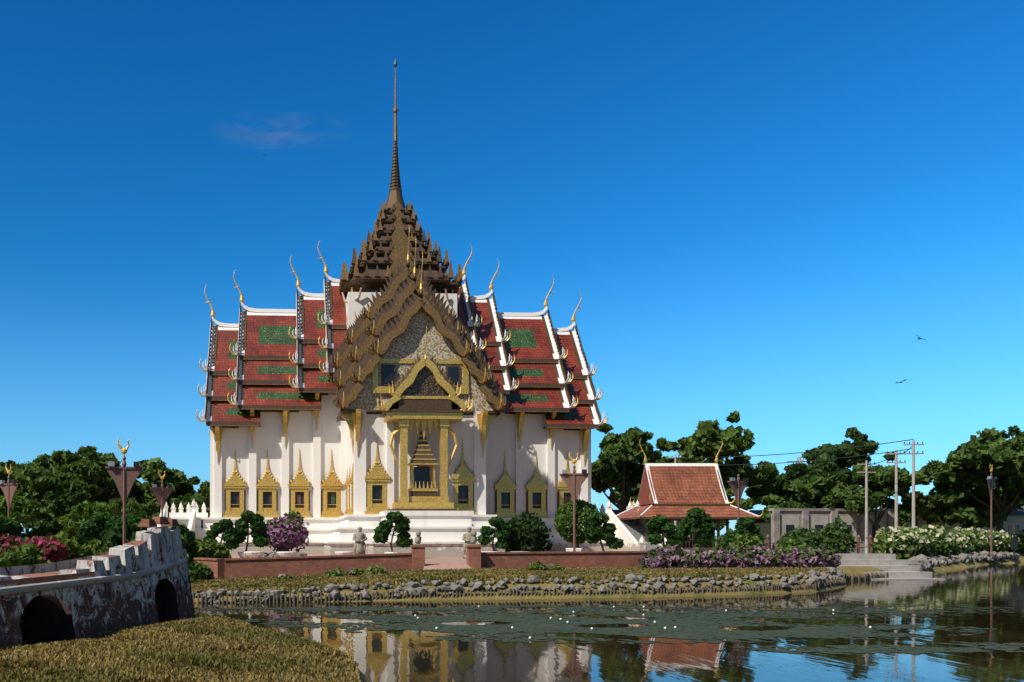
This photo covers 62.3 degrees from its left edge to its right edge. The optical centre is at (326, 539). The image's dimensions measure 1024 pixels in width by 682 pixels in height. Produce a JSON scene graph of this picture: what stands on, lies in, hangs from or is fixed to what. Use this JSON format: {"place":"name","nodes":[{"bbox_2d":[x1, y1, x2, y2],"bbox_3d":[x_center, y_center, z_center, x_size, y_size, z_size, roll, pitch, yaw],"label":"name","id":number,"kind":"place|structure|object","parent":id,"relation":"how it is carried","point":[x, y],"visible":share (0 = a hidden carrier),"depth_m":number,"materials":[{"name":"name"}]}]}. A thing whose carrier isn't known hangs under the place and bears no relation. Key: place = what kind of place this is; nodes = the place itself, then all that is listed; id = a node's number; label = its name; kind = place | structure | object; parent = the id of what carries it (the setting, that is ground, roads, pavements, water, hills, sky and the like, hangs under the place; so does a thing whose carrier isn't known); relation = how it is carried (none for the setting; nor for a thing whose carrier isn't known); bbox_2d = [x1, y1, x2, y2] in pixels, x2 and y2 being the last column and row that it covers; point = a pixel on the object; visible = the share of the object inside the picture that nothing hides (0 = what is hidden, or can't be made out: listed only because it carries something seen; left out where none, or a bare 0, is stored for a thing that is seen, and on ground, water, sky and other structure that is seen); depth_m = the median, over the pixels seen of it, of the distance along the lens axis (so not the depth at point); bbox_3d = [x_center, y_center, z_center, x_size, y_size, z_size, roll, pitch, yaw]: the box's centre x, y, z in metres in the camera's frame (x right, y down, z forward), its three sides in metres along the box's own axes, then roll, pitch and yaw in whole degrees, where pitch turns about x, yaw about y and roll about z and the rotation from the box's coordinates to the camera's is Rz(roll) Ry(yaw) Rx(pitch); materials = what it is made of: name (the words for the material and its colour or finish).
{"place":"outdoors","nodes":[
{"label":"outdoors","id":0,"kind":"place"},
{"bbox_2d":[230,554,465,563],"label":"courtyard terrace","id":1,"kind":"structure","parent":0,"point":[444,560],"depth_m":59.00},
{"bbox_2d":[150,470,173,526],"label":"lamp post","id":2,"kind":"object","parent":1,"relation":"on","point":[161,493],"visible":0.84,"depth_m":73.94,"materials":[{"name":"brown metal"}]},
{"bbox_2d":[157,499,207,531],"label":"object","id":3,"kind":"structure","parent":1,"relation":"on","point":[190,518],"depth_m":81.23,"materials":[{"name":"white paint"}]},
{"bbox_2d":[170,492,206,512],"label":"tree","id":4,"kind":"object","parent":1,"relation":"on","point":[187,498],"visible":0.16,"depth_m":94.92,"materials":[{"name":"green plant"}]},
{"bbox_2d":[203,518,238,550],"bbox_3d":[-8.011,-0.080,61.956,2.782,3.059,1.478,0,0,0],"label":"topiary tree","id":5,"kind":"object","parent":1,"relation":"on","point":[225,528],"visible":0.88,"depth_m":61.64,"materials":[{"name":"green plant"}]},
{"bbox_2d":[234,510,269,557],"bbox_3d":[-5.952,-0.412,62.395,3.332,3.723,1.679,0,0,0],"label":"topiary tree","id":6,"kind":"object","parent":1,"relation":"on","point":[257,527],"visible":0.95,"depth_m":62.05,"materials":[{"name":"green plant"}]},
{"bbox_2d":[265,510,309,552],"bbox_3d":[-3.181,-0.423,63.139,3.800,3.746,3.439,0,0,0],"label":"flowering bush","id":7,"kind":"object","parent":1,"relation":"on","point":[287,532],"visible":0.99,"depth_m":62.22,"materials":[{"name":"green plant"}]},
{"bbox_2d":[353,527,366,554],"bbox_3d":[2.500,0.244,61.480,1.126,2.411,0.856,0,0,0],"label":"guardian statue","id":8,"kind":"object","parent":1,"relation":"on","point":[359,538],"visible":0.92,"depth_m":61.25,"materials":[{"name":"stone"}]},
{"bbox_2d":[229,550,521,557],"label":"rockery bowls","id":9,"kind":"object","parent":1,"relation":"on","point":[253,554],"visible":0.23,"depth_m":59.69,"materials":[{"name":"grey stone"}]},
{"bbox_2d":[373,511,413,553],"bbox_3d":[5.063,-0.371,62.123,3.148,3.643,1.626,0,0,0],"label":"topiary tree","id":10,"kind":"object","parent":1,"relation":"on","point":[382,530],"visible":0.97,"depth_m":61.80,"materials":[{"name":"green plant"}]},
{"bbox_2d":[462,527,471,558],"bbox_3d":[10.750,0.244,61.480,1.126,2.411,0.856,0,0,0],"label":"guardian statue","id":11,"kind":"object","parent":1,"relation":"on","point":[466,536],"visible":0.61,"depth_m":61.30,"materials":[{"name":"stone"}]},
{"bbox_2d":[477,516,511,550],"bbox_3d":[12.524,-0.151,61.059,2.651,3.203,1.492,0,0,0],"label":"topiary tree","id":12,"kind":"object","parent":1,"relation":"on","point":[501,529],"visible":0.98,"depth_m":60.80,"materials":[{"name":"green plant"}]},
{"bbox_2d":[503,511,553,551],"bbox_3d":[15.320,-0.099,62.544,3.790,4.218,3.358,0,0,-27],"label":"dark shrub","id":13,"kind":"object","parent":1,"relation":"on","point":[528,532],"visible":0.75,"depth_m":61.59,"materials":[{"name":"green plant"}]},
{"bbox_2d":[559,452,588,550],"bbox_3d":[18.200,-2.526,60.000,2.100,7.952,0.440,0,0,11],"label":"lamp post","id":14,"kind":"object","parent":1,"relation":"on","point":[574,481],"visible":0.85,"depth_m":59.96,"materials":[{"name":"brown metal"}]},
{"bbox_2d":[553,499,598,550],"bbox_3d":[18.885,-0.821,61.497,3.556,4.543,3.182,0,0,0],"label":"round topiary","id":15,"kind":"object","parent":1,"relation":"on","point":[583,511],"visible":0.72,"depth_m":60.70,"materials":[{"name":"green plant"}]},
{"bbox_2d":[582,511,623,550],"bbox_3d":[19.793,-0.286,58.326,3.094,3.472,1.692,0,0,0],"label":"tree","id":16,"kind":"object","parent":1,"relation":"on","point":[594,532],"visible":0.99,"depth_m":58.08,"materials":[{"name":"green plant"}]},
{"bbox_2d":[595,500,666,550],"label":"hall stairs","id":17,"kind":"structure","parent":1,"relation":"on","point":[630,534],"depth_m":80.56,"materials":[{"name":"white paint"}]},
{"bbox_2d":[645,514,684,546],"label":"bush","id":18,"kind":"object","parent":1,"relation":"on","point":[656,525],"visible":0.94,"depth_m":60.08,"materials":[{"name":"green plant"}]},
{"bbox_2d":[616,438,762,550],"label":"pavilion","id":19,"kind":"structure","parent":1,"relation":"on","point":[671,492],"depth_m":80.63,"materials":[{"name":"orange tile"}]},
{"bbox_2d":[676,506,715,548],"bbox_3d":[27.591,-0.528,61.358,3.255,3.957,1.864,0,0,0],"label":"bush","id":20,"kind":"object","parent":1,"relation":"on","point":[694,520],"visible":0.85,"depth_m":61.04,"materials":[{"name":"green plant"}]},
{"bbox_2d":[727,474,748,522],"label":"lamp post","id":21,"kind":"object","parent":1,"relation":"on","point":[738,486],"visible":0.75,"depth_m":69.96,"materials":[{"name":"brown metal"}]},
{"bbox_2d":[724,516,765,545],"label":"bush","id":22,"kind":"object","parent":1,"relation":"on","point":[744,525],"visible":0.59,"depth_m":61.60,"materials":[{"name":"green plant"}]},
{"bbox_2d":[0,0,1023,538],"label":"sky","id":23,"kind":"structure","parent":0,"point":[760,210],"materials":[{"name":"blue"}]},
{"bbox_2d":[92,542,1023,681],"bbox_3d":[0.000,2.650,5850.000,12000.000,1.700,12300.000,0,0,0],"label":"ground","id":24,"kind":"structure","parent":0,"point":[852,570],"depth_m":36.42,"materials":[{"name":"green plant"}]},
{"bbox_2d":[0,465,18,535],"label":"lamp post","id":25,"kind":"object","parent":24,"relation":"on","point":[9,489],"visible":0.79,"depth_m":64.93,"materials":[{"name":"brown metal"}]},
{"bbox_2d":[0,515,28,542],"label":"bush","id":26,"kind":"object","parent":24,"relation":"on","point":[9,526],"visible":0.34,"depth_m":51.87,"materials":[{"name":"green plant"}]},
{"bbox_2d":[5,460,28,532],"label":"tree","id":27,"kind":"object","parent":24,"relation":"on","point":[9,462],"depth_m":121.35,"materials":[{"name":"green plant"}]},
{"bbox_2d":[0,494,38,524],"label":"tree","id":28,"kind":"object","parent":24,"relation":"on","point":[20,504],"visible":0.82,"depth_m":69.04,"materials":[{"name":"green plant"}]},
{"bbox_2d":[26,489,95,542],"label":"tree","id":29,"kind":"object","parent":24,"relation":"on","point":[64,503],"visible":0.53,"depth_m":91.25,"materials":[{"name":"green plant"}]},
{"bbox_2d":[57,515,91,538],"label":"tree","id":30,"kind":"object","parent":24,"relation":"on","point":[61,521],"visible":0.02,"depth_m":79.04,"materials":[{"name":"green plant"}]},
{"bbox_2d":[0,445,160,506],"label":"raintree","id":31,"kind":"object","parent":24,"relation":"on","point":[58,459],"visible":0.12,"depth_m":107.77,"materials":[{"name":"green plant"}]},
{"bbox_2d":[12,450,159,529],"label":"tree","id":32,"kind":"object","parent":24,"relation":"on","point":[91,478],"visible":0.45,"depth_m":97.56,"materials":[{"name":"green plant"}]},
{"bbox_2d":[62,500,116,529],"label":"tree","id":33,"kind":"object","parent":24,"relation":"on","point":[83,511],"visible":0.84,"depth_m":66.96,"materials":[{"name":"green plant"}]},
{"bbox_2d":[74,512,119,546],"bbox_3d":[-15.298,-0.046,55.914,3.885,3.708,2.303,0,0,0],"label":"bush","id":34,"kind":"object","parent":24,"relation":"on","point":[98,525],"visible":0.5,"depth_m":55.32,"materials":[{"name":"green plant"}]},
{"bbox_2d":[0,517,194,646],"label":"bridge","id":35,"kind":"structure","parent":24,"relation":"on","point":[143,577],"depth_m":19.63,"materials":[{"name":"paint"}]},
{"bbox_2d":[0,531,229,566],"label":"garden shrub","id":36,"kind":"object","parent":24,"relation":"on","point":[17,551],"visible":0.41,"depth_m":44.49,"materials":[{"name":"green plant"}]},
{"bbox_2d":[105,438,142,543],"bbox_3d":[-11.400,-1.726,46.000,2.100,8.052,0.440,0,0,-6],"label":"lamp post","id":37,"kind":"object","parent":24,"relation":"on","point":[124,477],"visible":0.84,"depth_m":45.97,"materials":[{"name":"brown metal"}]},
{"bbox_2d":[102,513,149,550],"bbox_3d":[-12.517,0.037,51.814,3.461,3.541,2.042,0,0,0],"label":"bush","id":38,"kind":"object","parent":24,"relation":"on","point":[112,537],"visible":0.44,"depth_m":51.42,"materials":[{"name":"green plant"}]},
{"bbox_2d":[109,498,146,533],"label":"tree","id":39,"kind":"object","parent":24,"relation":"on","point":[116,506],"visible":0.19,"depth_m":86.51,"materials":[{"name":"green plant"}]},
{"bbox_2d":[110,457,209,516],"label":"raintree","id":40,"kind":"object","parent":24,"relation":"on","point":[179,482],"visible":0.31,"depth_m":118.05,"materials":[{"name":"green plant"}]},
{"bbox_2d":[0,622,361,681],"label":"grass tufts","id":41,"kind":"object","parent":24,"relation":"on","point":[189,652],"visible":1,"depth_m":13.54,"materials":[{"name":"green plant"}]},
{"bbox_2d":[171,524,200,562],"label":"bush","id":42,"kind":"object","parent":24,"relation":"on","point":[187,534],"visible":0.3,"depth_m":48.58,"materials":[{"name":"green plant"}]},
{"bbox_2d":[115,616,257,630],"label":"grass tufts","id":43,"kind":"object","parent":24,"relation":"on","point":[222,620],"visible":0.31,"depth_m":19.63,"materials":[{"name":"green plant"}]},
{"bbox_2d":[197,480,209,492],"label":"tree","id":44,"kind":"object","parent":24,"relation":"on","point":[205,485],"visible":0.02,"depth_m":125.19,"materials":[{"name":"green plant"}]},
{"bbox_2d":[195,58,613,556],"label":"temple","id":45,"kind":"structure","parent":24,"relation":"on","point":[395,368],"depth_m":82.53,"materials":[{"name":"white paint"}]},
{"bbox_2d":[192,530,646,578],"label":"brick terrace wall","id":46,"kind":"structure","parent":24,"relation":"on","point":[476,558],"depth_m":47.01,"materials":[{"name":"brick"}]},
{"bbox_2d":[190,566,837,596],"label":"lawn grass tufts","id":47,"kind":"object","parent":24,"relation":"on","point":[398,577],"depth_m":39.53,"materials":[{"name":"green plant"}]},
{"bbox_2d":[188,518,857,579],"bbox_3d":[18.942,0.569,52.599,54.877,4.647,12.575,0,0,-30],"label":"lawn shrub","id":48,"kind":"object","parent":24,"relation":"on","point":[834,533],"visible":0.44,"depth_m":55.45,"materials":[{"name":"green plant"}]},
{"bbox_2d":[192,550,1019,603],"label":"shore rocks","id":49,"kind":"object","parent":24,"relation":"on","point":[411,589],"visible":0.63,"depth_m":36.39,"materials":[{"name":"grey stone"}]},
{"bbox_2d":[591,423,661,512],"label":"dark tree","id":50,"kind":"object","parent":24,"relation":"on","point":[619,460],"visible":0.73,"depth_m":108.85,"materials":[{"name":"green plant"}]},
{"bbox_2d":[608,463,644,509],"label":"dark tree","id":51,"kind":"object","parent":24,"relation":"on","point":[618,490],"visible":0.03,"depth_m":123.30,"materials":[{"name":"green plant"}]},
{"bbox_2d":[643,410,779,493],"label":"tree","id":52,"kind":"object","parent":24,"relation":"on","point":[704,440],"visible":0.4,"depth_m":114.55,"materials":[{"name":"green plant"}]},
{"bbox_2d":[701,486,755,530],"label":"tree","id":53,"kind":"object","parent":24,"relation":"on","point":[747,504],"visible":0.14,"depth_m":98.53,"materials":[{"name":"green plant"}]},
{"bbox_2d":[638,543,841,568],"bbox_3d":[25.186,1.312,49.419,13.242,2.156,2.394,0,0,-10],"label":"purple hedge","id":54,"kind":"object","parent":24,"relation":"on","point":[676,556],"visible":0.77,"depth_m":48.82,"materials":[{"name":"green plant"}]},
{"bbox_2d":[745,462,831,505],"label":"tree","id":55,"kind":"object","parent":24,"relation":"on","point":[796,471],"visible":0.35,"depth_m":127.14,"materials":[{"name":"green plant"}]},
{"bbox_2d":[667,439,923,553],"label":"utility poles","id":56,"kind":"object","parent":24,"relation":"on","point":[895,454],"visible":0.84,"depth_m":83.97,"materials":[{"name":"concrete"}]},
{"bbox_2d":[787,457,810,462],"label":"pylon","id":57,"kind":"object","parent":24,"relation":"on","point":[800,458],"visible":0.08,"depth_m":399.80,"materials":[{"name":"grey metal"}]},
{"bbox_2d":[752,475,847,522],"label":"tree","id":58,"kind":"object","parent":24,"relation":"on","point":[806,492],"visible":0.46,"depth_m":107.09,"materials":[{"name":"green plant"}]},
{"bbox_2d":[612,506,1023,547],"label":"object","id":59,"kind":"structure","parent":24,"relation":"on","point":[1016,516],"depth_m":108.00,"materials":[{"name":"plant"}]},
{"bbox_2d":[764,534,874,553],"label":"wooden fence","id":60,"kind":"object","parent":24,"relation":"on","point":[767,543],"visible":0.21,"depth_m":97.49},
{"bbox_2d":[768,508,921,553],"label":"wall","id":61,"kind":"structure","parent":24,"relation":"on","point":[784,520],"depth_m":103.06,"materials":[{"name":"concrete"}]},
{"bbox_2d":[790,427,910,505],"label":"tree","id":62,"kind":"object","parent":24,"relation":"on","point":[839,472],"visible":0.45,"depth_m":137.61,"materials":[{"name":"green plant"}]},
{"bbox_2d":[821,465,923,553],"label":"tree","id":63,"kind":"object","parent":24,"relation":"on","point":[881,485],"visible":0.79,"depth_m":103.09,"materials":[{"name":"green plant"}]},
{"bbox_2d":[839,554,944,579],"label":"landing steps","id":64,"kind":"structure","parent":24,"relation":"on","point":[894,567],"depth_m":55.13,"materials":[{"name":"concrete"}]},
{"bbox_2d":[870,525,1023,559],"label":"white hedge flowers","id":65,"kind":"object","parent":24,"relation":"on","point":[903,542],"visible":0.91,"depth_m":73.39,"materials":[{"name":"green plant"}]},
{"bbox_2d":[901,427,1023,531],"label":"tree","id":66,"kind":"object","parent":24,"relation":"on","point":[958,477],"visible":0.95,"depth_m":100.62,"materials":[{"name":"green plant"}]},
{"bbox_2d":[948,425,1023,508],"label":"tree","id":67,"kind":"object","parent":24,"relation":"on","point":[1015,430],"visible":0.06,"depth_m":110.86,"materials":[{"name":"green plant"}]},
{"bbox_2d":[986,465,996,556],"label":"lamp post","id":68,"kind":"object","parent":24,"relation":"on","point":[990,479],"visible":1,"depth_m":85.93,"materials":[{"name":"brown metal"}]},
{"bbox_2d":[1008,524,1019,557],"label":"sign post","id":69,"kind":"object","parent":24,"relation":"on","point":[1013,529],"visible":1,"depth_m":78.90,"materials":[{"name":"black metal"}]},
{"bbox_2d":[193,562,1023,681],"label":"pond water","id":70,"kind":"structure","parent":0,"point":[403,655],"depth_m":20.60,"materials":[{"name":"liquid"}]},
{"bbox_2d":[194,603,1023,654],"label":"water plants","id":71,"kind":"object","parent":70,"relation":"on","point":[664,625],"visible":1,"depth_m":24.57,"materials":[{"name":"green plant"}]}
]}

